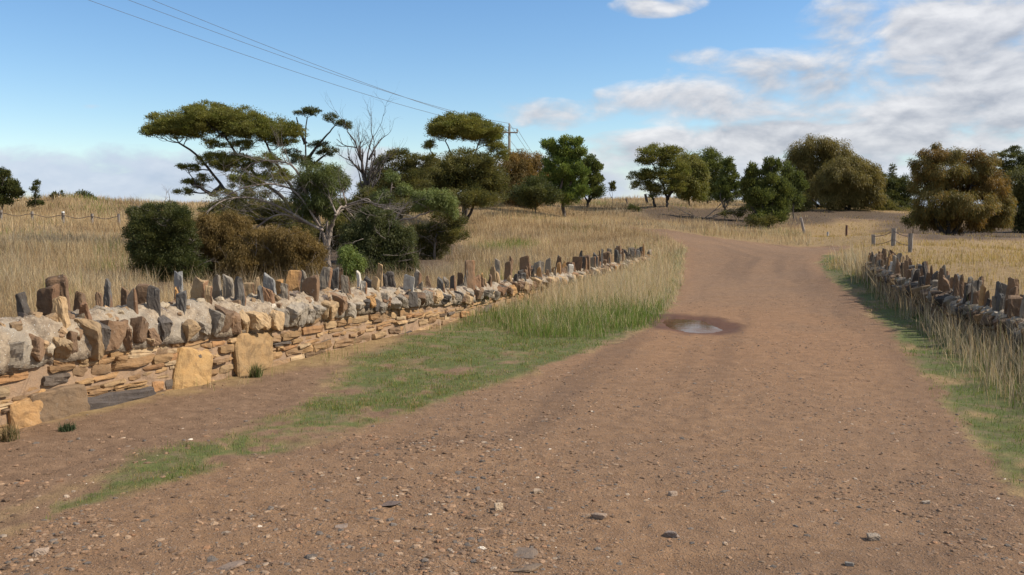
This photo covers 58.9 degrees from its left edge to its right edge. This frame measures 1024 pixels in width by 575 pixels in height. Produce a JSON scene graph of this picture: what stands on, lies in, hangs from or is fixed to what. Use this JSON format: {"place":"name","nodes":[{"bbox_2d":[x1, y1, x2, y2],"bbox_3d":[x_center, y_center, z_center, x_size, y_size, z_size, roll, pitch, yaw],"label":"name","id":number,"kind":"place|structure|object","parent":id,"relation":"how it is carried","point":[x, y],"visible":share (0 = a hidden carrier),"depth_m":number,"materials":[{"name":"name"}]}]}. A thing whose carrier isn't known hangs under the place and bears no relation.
{"place":"outdoors","nodes":[
{"label":"outdoors","id":0,"kind":"place"},
{"bbox_2d":[0,355,383,532],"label":"bare earth","id":1,"kind":"structure","parent":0,"point":[168,406],"depth_m":7.14,"materials":[{"name":"brown soil"}]},
{"bbox_2d":[0,420,19,441],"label":"grass tuft","id":2,"kind":"object","parent":1,"relation":"on","point":[8,434],"visible":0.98,"depth_m":6.86,"materials":[{"name":"beige plant"}]},
{"bbox_2d":[57,420,77,431],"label":"weed","id":3,"kind":"object","parent":1,"relation":"on","point":[66,427],"visible":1,"depth_m":7.21,"materials":[{"name":"green plant"}]},
{"bbox_2d":[246,362,266,377],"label":"grass tuft","id":4,"kind":"object","parent":1,"relation":"on","point":[254,372],"visible":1,"depth_m":9.62,"materials":[{"name":"green plant"}]},
{"bbox_2d":[0,226,1023,574],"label":"road","id":5,"kind":"structure","parent":0,"point":[732,272],"depth_m":6.12,"materials":[{"name":"brown gravel"}]},
{"bbox_2d":[32,547,48,555],"bbox_3d":[-2.395,1.348,4.611,0.070,0.048,0.068,-1,5,-9],"label":"loose stone","id":6,"kind":"object","parent":5,"relation":"on","point":[40,551],"visible":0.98,"depth_m":4.59,"materials":[{"name":"beige stone"}]},
{"bbox_2d":[216,560,245,570],"bbox_3d":[-1.375,1.359,4.422,0.139,0.031,0.120,0,5,0],"label":"loose stone","id":7,"kind":"object","parent":5,"relation":"on","point":[230,565],"visible":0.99,"depth_m":4.41,"materials":[{"name":"beige stone"}]},
{"bbox_2d":[335,523,347,527],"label":"loose stone","id":8,"kind":"object","parent":5,"relation":"on","point":[345,525],"visible":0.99,"depth_m":5.00,"materials":[{"name":"beige stone"}]},
{"bbox_2d":[46,309,667,515],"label":"short turf","id":9,"kind":"structure","parent":5,"relation":"on","point":[460,376],"depth_m":9.41,"materials":[{"name":"green plant"}]},
{"bbox_2d":[381,501,401,505],"bbox_3d":[-0.729,1.279,5.367,0.131,0.026,0.134,1,5,14],"label":"loose stone","id":10,"kind":"object","parent":5,"relation":"on","point":[388,503],"visible":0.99,"depth_m":5.36,"materials":[{"name":"grey stone"}]},
{"bbox_2d":[494,502,503,510],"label":"loose stone","id":11,"kind":"object","parent":5,"relation":"on","point":[498,506],"visible":0.91,"depth_m":5.27,"materials":[{"name":"beige stone"}]},
{"bbox_2d":[513,547,537,558],"bbox_3d":[0.059,1.344,4.580,0.145,0.019,0.147,1,5,11],"label":"loose stone","id":12,"kind":"object","parent":5,"relation":"on","point":[527,553],"visible":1,"depth_m":4.57,"materials":[{"name":"grey stone"}]},
{"bbox_2d":[508,563,542,572],"bbox_3d":[0.065,1.358,4.388,0.130,0.038,0.166,2,5,26],"label":"loose stone","id":13,"kind":"object","parent":5,"relation":"on","point":[530,568],"visible":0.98,"depth_m":4.36,"materials":[{"name":"beige stone"}]},
{"bbox_2d":[533,488,543,493],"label":"loose stone","id":14,"kind":"object","parent":5,"relation":"on","point":[535,490],"visible":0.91,"depth_m":5.58,"materials":[{"name":"beige stone"}]},
{"bbox_2d":[591,513,607,519],"bbox_3d":[0.495,1.290,5.114,0.089,0.039,0.058,3,5,34],"label":"loose stone","id":15,"kind":"object","parent":5,"relation":"on","point":[601,516],"visible":1,"depth_m":5.09,"materials":[{"name":"grey stone"}]},
{"bbox_2d":[664,530,679,537],"bbox_3d":[0.854,1.315,4.837,0.076,0.036,0.051,3,5,34],"label":"loose stone","id":16,"kind":"object","parent":5,"relation":"on","point":[669,533],"visible":1,"depth_m":4.82,"materials":[{"name":"grey stone"}]},
{"bbox_2d":[668,491,677,495],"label":"loose stone","id":17,"kind":"object","parent":5,"relation":"on","point":[672,493],"visible":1,"depth_m":5.53,"materials":[{"name":"beige stone"}]},
{"bbox_2d":[663,319,722,332],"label":"puddle","id":18,"kind":"object","parent":5,"relation":"on","point":[690,326],"visible":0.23,"depth_m":14.44,"materials":[{"name":"grey liquid"}]},
{"bbox_2d":[845,561,853,566],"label":"loose stone","id":19,"kind":"object","parent":5,"relation":"on","point":[847,563],"visible":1,"depth_m":4.41,"materials":[{"name":"grey stone"}]},
{"bbox_2d":[866,532,880,540],"bbox_3d":[1.897,1.312,4.759,0.068,0.039,0.054,0,5,0],"label":"loose stone","id":20,"kind":"object","parent":5,"relation":"on","point":[874,536],"visible":1,"depth_m":4.74,"materials":[{"name":"beige stone"}]},
{"bbox_2d":[0,197,1023,534],"bbox_3d":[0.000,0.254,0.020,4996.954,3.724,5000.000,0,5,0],"label":"ground","id":21,"kind":"structure","parent":0,"point":[370,379],"depth_m":11.27,"materials":[{"name":"green plant"}]},
{"bbox_2d":[0,167,26,209],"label":"boobialla tree","id":22,"kind":"object","parent":21,"relation":"on","point":[10,187],"visible":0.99,"depth_m":49.52,"materials":[{"name":"green plant"}]},
{"bbox_2d":[25,179,44,207],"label":"shrub","id":23,"kind":"object","parent":21,"relation":"on","point":[34,202],"visible":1,"depth_m":49.69,"materials":[{"name":"green plant"}]},
{"bbox_2d":[48,190,64,197],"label":"shrub","id":24,"kind":"object","parent":21,"relation":"on","point":[53,193],"visible":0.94,"depth_m":53.66,"materials":[{"name":"green plant"}]},
{"bbox_2d":[0,210,119,224],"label":"wire fence","id":25,"kind":"object","parent":21,"relation":"on","point":[63,215],"visible":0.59,"depth_m":42.03,"materials":[{"name":"grey metal"}]},
{"bbox_2d":[70,189,96,198],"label":"shrub","id":26,"kind":"object","parent":21,"relation":"on","point":[84,192],"visible":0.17,"depth_m":55.69,"materials":[{"name":"green plant"}]},
{"bbox_2d":[118,185,221,282],"bbox_3d":[-7.803,-1.039,20.431,2.227,2.597,1.767,-2,5,-29],"label":"shrub","id":27,"kind":"object","parent":21,"relation":"on","point":[168,235],"visible":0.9,"depth_m":20.08,"materials":[{"name":"green plant"}]},
{"bbox_2d":[191,209,256,279],"bbox_3d":[-7.361,-0.698,22.226,1.733,2.490,2.512,-4,6,-39],"label":"sheoak shrub","id":28,"kind":"object","parent":21,"relation":"on","point":[215,232],"visible":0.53,"depth_m":21.60,"materials":[{"name":"brown plant"}]},
{"bbox_2d":[137,99,321,259],"bbox_3d":[-9.885,-3.758,32.255,6.470,5.913,3.398,0,5,0],"label":"wattle tree","id":29,"kind":"object","parent":21,"relation":"on","point":[197,120],"visible":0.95,"depth_m":31.48,"materials":[{"name":"green plant"}]},
{"bbox_2d":[196,186,318,237],"bbox_3d":[-8.312,-1.994,29.980,4.058,2.780,2.285,-1,5,-15],"label":"shrub","id":30,"kind":"object","parent":21,"relation":"on","point":[261,212],"visible":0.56,"depth_m":29.61,"materials":[{"name":"green plant"}]},
{"bbox_2d":[214,222,329,282],"bbox_3d":[-5.908,-0.592,22.074,2.659,2.130,2.906,-2,5,-20],"label":"sheoak shrub","id":31,"kind":"object","parent":21,"relation":"on","point":[265,248],"visible":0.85,"depth_m":21.14,"materials":[{"name":"brown plant"}]},
{"bbox_2d":[191,123,432,267],"bbox_3d":[-6.133,-2.416,27.386,7.501,5.298,3.626,0,5,0],"label":"gum tree","id":32,"kind":"object","parent":21,"relation":"on","point":[324,184],"visible":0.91,"depth_m":27.46,"materials":[{"name":"green plant"}]},
{"bbox_2d":[279,105,353,253],"bbox_3d":[-7.207,-3.931,33.818,2.815,5.694,1.199,0,5,0],"label":"wattle tree","id":33,"kind":"object","parent":21,"relation":"on","point":[318,143],"visible":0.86,"depth_m":33.57,"materials":[{"name":"green plant"}]},
{"bbox_2d":[0,243,656,431],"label":"spiky wall","id":34,"kind":"structure","parent":21,"relation":"on","point":[59,359],"depth_m":9.31,"materials":[{"name":"stone"}]},
{"bbox_2d":[336,243,367,286],"bbox_3d":[-3.215,-0.281,18.091,0.675,1.228,0.637,-4,6,-41],"label":"shrub","id":35,"kind":"object","parent":21,"relation":"on","point":[351,259],"visible":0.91,"depth_m":17.95,"materials":[{"name":"green plant"}]},
{"bbox_2d":[325,86,406,188],"bbox_3d":[-5.020,-4.180,32.813,2.933,6.403,2.848,2,5,19],"label":"dead tree","id":36,"kind":"object","parent":21,"relation":"on","point":[362,171],"visible":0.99,"depth_m":32.66,"materials":[{"name":"grey wood"}]},
{"bbox_2d":[313,184,419,254],"bbox_3d":[-5.048,-2.107,30.853,3.920,2.825,1.999,-1,5,-13],"label":"shrub","id":37,"kind":"object","parent":21,"relation":"on","point":[363,194],"visible":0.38,"depth_m":30.74,"materials":[{"name":"green plant"}]},
{"bbox_2d":[196,293,545,390],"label":"wall foot grass","id":38,"kind":"structure","parent":21,"relation":"on","point":[463,321],"depth_m":11.15,"materials":[{"name":"plant"}]},
{"bbox_2d":[334,203,422,279],"bbox_3d":[-3.312,-1.009,22.549,2.226,2.314,1.900,0,5,0],"label":"shrub","id":39,"kind":"object","parent":21,"relation":"on","point":[374,236],"visible":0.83,"depth_m":22.27,"materials":[{"name":"green plant"}]},
{"bbox_2d":[349,164,441,216],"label":"wattle tree","id":40,"kind":"object","parent":21,"relation":"on","point":[432,169],"visible":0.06,"depth_m":42.43,"materials":[{"name":"green plant"}]},
{"bbox_2d":[362,147,440,223],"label":"wattle tree","id":41,"kind":"object","parent":21,"relation":"on","point":[409,162],"visible":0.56,"depth_m":40.43,"materials":[{"name":"green plant"}]},
{"bbox_2d":[368,166,460,222],"bbox_3d":[-3.124,-2.249,28.842,3.019,3.212,1.257,0,5,0],"label":"willow wattle","id":42,"kind":"object","parent":21,"relation":"on","point":[443,202],"visible":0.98,"depth_m":28.77,"materials":[{"name":"green plant"}]},
{"bbox_2d":[0,190,852,317],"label":"dry grass","id":43,"kind":"structure","parent":21,"relation":"on","point":[21,277],"depth_m":34.14,"materials":[{"name":"beige plant"}]},
{"bbox_2d":[406,207,470,259],"bbox_3d":[-2.627,-1.653,29.868,2.310,2.144,1.968,4,6,43],"label":"shrub","id":44,"kind":"object","parent":21,"relation":"on","point":[431,244],"visible":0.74,"depth_m":29.77,"materials":[{"name":"green plant"}]},
{"bbox_2d":[419,146,512,223],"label":"wattle tree","id":45,"kind":"object","parent":21,"relation":"on","point":[478,179],"visible":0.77,"depth_m":45.75,"materials":[{"name":"green plant"}]},
{"bbox_2d":[420,110,511,216],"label":"wattle tree","id":46,"kind":"object","parent":21,"relation":"on","point":[474,127],"visible":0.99,"depth_m":49.07,"materials":[{"name":"green plant"}]},
{"bbox_2d":[503,123,517,172],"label":"power pole","id":47,"kind":"object","parent":21,"relation":"on","point":[509,132],"visible":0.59,"depth_m":116.71,"materials":[{"name":"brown wood"}]},
{"bbox_2d":[89,0,518,150],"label":"power line","id":48,"kind":"object","parent":47,"relation":"attached to","point":[267,62],"visible":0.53,"depth_m":51.50,"materials":[{"name":"metal"}]},
{"bbox_2d":[129,0,526,149],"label":"power line","id":49,"kind":"object","parent":47,"relation":"attached to","point":[311,66],"visible":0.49,"depth_m":52.62,"materials":[{"name":"metal"}]},
{"bbox_2d":[153,0,531,151],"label":"power line","id":50,"kind":"object","parent":47,"relation":"attached to","point":[320,66],"visible":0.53,"depth_m":50.54,"materials":[{"name":"metal"}]},
{"bbox_2d":[496,148,552,209],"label":"sheoak tree","id":51,"kind":"object","parent":21,"relation":"on","point":[520,165],"visible":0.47,"depth_m":58.89,"materials":[{"name":"brown plant"}]},
{"bbox_2d":[505,174,566,216],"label":"wattle tree","id":52,"kind":"object","parent":21,"relation":"on","point":[538,190],"visible":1,"depth_m":53.61,"materials":[{"name":"green plant"}]},
{"bbox_2d":[537,134,591,216],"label":"boobialla tree","id":53,"kind":"object","parent":21,"relation":"on","point":[565,168],"visible":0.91,"depth_m":56.22,"materials":[{"name":"green plant"}]},
{"bbox_2d":[464,237,687,336],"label":"verge grass","id":54,"kind":"structure","parent":21,"relation":"on","point":[615,284],"depth_m":17.94,"materials":[{"name":"beige plant"}]},
{"bbox_2d":[135,204,1023,291],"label":"dry grass","id":55,"kind":"structure","parent":21,"relation":"on","point":[681,221],"depth_m":41.04,"materials":[{"name":"beige plant"}]},
{"bbox_2d":[577,153,607,207],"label":"boobialla tree","id":56,"kind":"object","parent":21,"relation":"on","point":[596,178],"visible":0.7,"depth_m":62.29,"materials":[{"name":"green plant"}]},
{"bbox_2d":[608,180,616,203],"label":"sapling","id":57,"kind":"object","parent":21,"relation":"on","point":[613,187],"visible":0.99,"depth_m":66.61,"materials":[{"name":"green plant"}]},
{"bbox_2d":[626,202,641,211],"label":"shrub","id":58,"kind":"object","parent":21,"relation":"on","point":[633,207],"visible":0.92,"depth_m":58.60,"materials":[{"name":"green plant"}]},
{"bbox_2d":[626,142,692,206],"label":"wattle tree","id":59,"kind":"object","parent":21,"relation":"on","point":[673,172],"visible":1,"depth_m":61.30,"materials":[{"name":"green plant"}]},
{"bbox_2d":[669,148,712,206],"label":"wattle tree","id":60,"kind":"object","parent":21,"relation":"on","point":[697,187],"visible":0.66,"depth_m":65.05,"materials":[{"name":"green plant"}]},
{"bbox_2d":[667,194,743,218],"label":"fallen branch","id":61,"kind":"object","parent":21,"relation":"on","point":[692,215],"visible":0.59,"depth_m":57.16,"materials":[{"name":"wood"}]},
{"bbox_2d":[694,145,730,202],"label":"wattle tree","id":62,"kind":"object","parent":21,"relation":"on","point":[710,154],"visible":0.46,"depth_m":68.90,"materials":[{"name":"green plant"}]},
{"bbox_2d":[710,155,741,218],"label":"banksia tree","id":63,"kind":"object","parent":21,"relation":"on","point":[729,182],"visible":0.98,"depth_m":57.41,"materials":[{"name":"green plant"}]},
{"bbox_2d":[717,203,751,219],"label":"shrub","id":64,"kind":"object","parent":21,"relation":"on","point":[737,214],"visible":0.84,"depth_m":56.83,"materials":[{"name":"green plant"}]},
{"bbox_2d":[743,212,780,226],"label":"shrub","id":65,"kind":"object","parent":21,"relation":"on","point":[771,220],"visible":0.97,"depth_m":51.69,"materials":[{"name":"green plant"}]},
{"bbox_2d":[735,155,797,227],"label":"banksia tree","id":66,"kind":"object","parent":21,"relation":"on","point":[770,191],"visible":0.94,"depth_m":52.41,"materials":[{"name":"green plant"}]},
{"bbox_2d":[780,160,810,217],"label":"banksia tree","id":67,"kind":"object","parent":21,"relation":"on","point":[797,178],"visible":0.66,"depth_m":56.42,"materials":[{"name":"green plant"}]},
{"bbox_2d":[790,192,815,211],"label":"shrub","id":68,"kind":"object","parent":21,"relation":"on","point":[807,204],"visible":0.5,"depth_m":61.67,"materials":[{"name":"green plant"}]},
{"bbox_2d":[800,217,805,233],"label":"fence post","id":69,"kind":"object","parent":21,"relation":"on","point":[802,223],"visible":0.66,"depth_m":49.83,"materials":[{"name":"grey wood"}]},
{"bbox_2d":[779,133,880,207],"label":"sheoak tree","id":70,"kind":"object","parent":21,"relation":"on","point":[804,155],"visible":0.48,"depth_m":67.77,"materials":[{"name":"green plant"}]},
{"bbox_2d":[809,153,888,210],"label":"sheoak tree","id":71,"kind":"object","parent":21,"relation":"on","point":[842,183],"visible":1,"depth_m":62.01,"materials":[{"name":"green plant"}]},
{"bbox_2d":[868,192,910,210],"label":"shrub","id":72,"kind":"object","parent":21,"relation":"on","point":[890,205],"visible":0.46,"depth_m":63.65,"materials":[{"name":"green plant"}]},
{"bbox_2d":[871,228,912,252],"bbox_3d":[13.259,-1.629,31.454,0.392,0.845,5.218,1,5,9],"label":"wire fence","id":73,"kind":"object","parent":21,"relation":"on","point":[893,232],"visible":0.91,"depth_m":31.88,"materials":[{"name":"grey wood"}]},
{"bbox_2d":[887,163,897,178],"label":"pine sapling","id":74,"kind":"object","parent":21,"relation":"on","point":[892,171],"visible":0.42,"depth_m":73.49,"materials":[{"name":"green plant"}]},
{"bbox_2d":[874,172,919,209],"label":"cypress tree","id":75,"kind":"object","parent":21,"relation":"on","point":[895,189],"visible":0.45,"depth_m":65.90,"materials":[{"name":"green plant"}]},
{"bbox_2d":[899,209,915,231],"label":"shrub","id":76,"kind":"object","parent":21,"relation":"on","point":[905,221],"visible":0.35,"depth_m":49.76,"materials":[{"name":"green plant"}]},
{"bbox_2d":[812,207,1023,298],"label":"paddock grass","id":77,"kind":"structure","parent":21,"relation":"on","point":[975,260],"depth_m":27.18,"materials":[{"name":"beige plant"}]},
{"bbox_2d":[820,255,1023,485],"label":"verge turf","id":78,"kind":"structure","parent":21,"relation":"on","point":[983,388],"depth_m":8.96,"materials":[{"name":"green plant"}]},
{"bbox_2d":[825,238,1023,410],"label":"verge tussock","id":79,"kind":"object","parent":21,"relation":"on","point":[860,260],"visible":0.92,"depth_m":10.82,"materials":[{"name":"beige plant"}]},
{"bbox_2d":[862,249,1023,357],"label":"rubble wall","id":80,"kind":"structure","parent":21,"relation":"on","point":[946,291],"depth_m":12.98,"materials":[{"name":"stone"}]},
{"bbox_2d":[905,142,1018,235],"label":"sheoak tree","id":81,"kind":"object","parent":21,"relation":"on","point":[950,188],"visible":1,"depth_m":46.31,"materials":[{"name":"green plant"}]},
{"bbox_2d":[994,144,1023,180],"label":"pine tree","id":82,"kind":"object","parent":21,"relation":"on","point":[1008,164],"visible":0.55,"depth_m":87.01,"materials":[{"name":"green plant"}]},
{"bbox_2d":[1003,166,1023,232],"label":"sheoak tree","id":83,"kind":"object","parent":21,"relation":"on","point":[1017,191],"visible":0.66,"depth_m":50.31,"materials":[{"name":"green plant"}]},
{"bbox_2d":[0,0,1023,204],"label":"sky","id":84,"kind":"structure","parent":0,"point":[742,79],"materials":[{"name":"blue"}]},
{"bbox_2d":[450,275,674,349],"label":"green grass","id":85,"kind":"structure","parent":0,"point":[563,330],"depth_m":14.23,"materials":[{"name":"green plant"}]}
]}

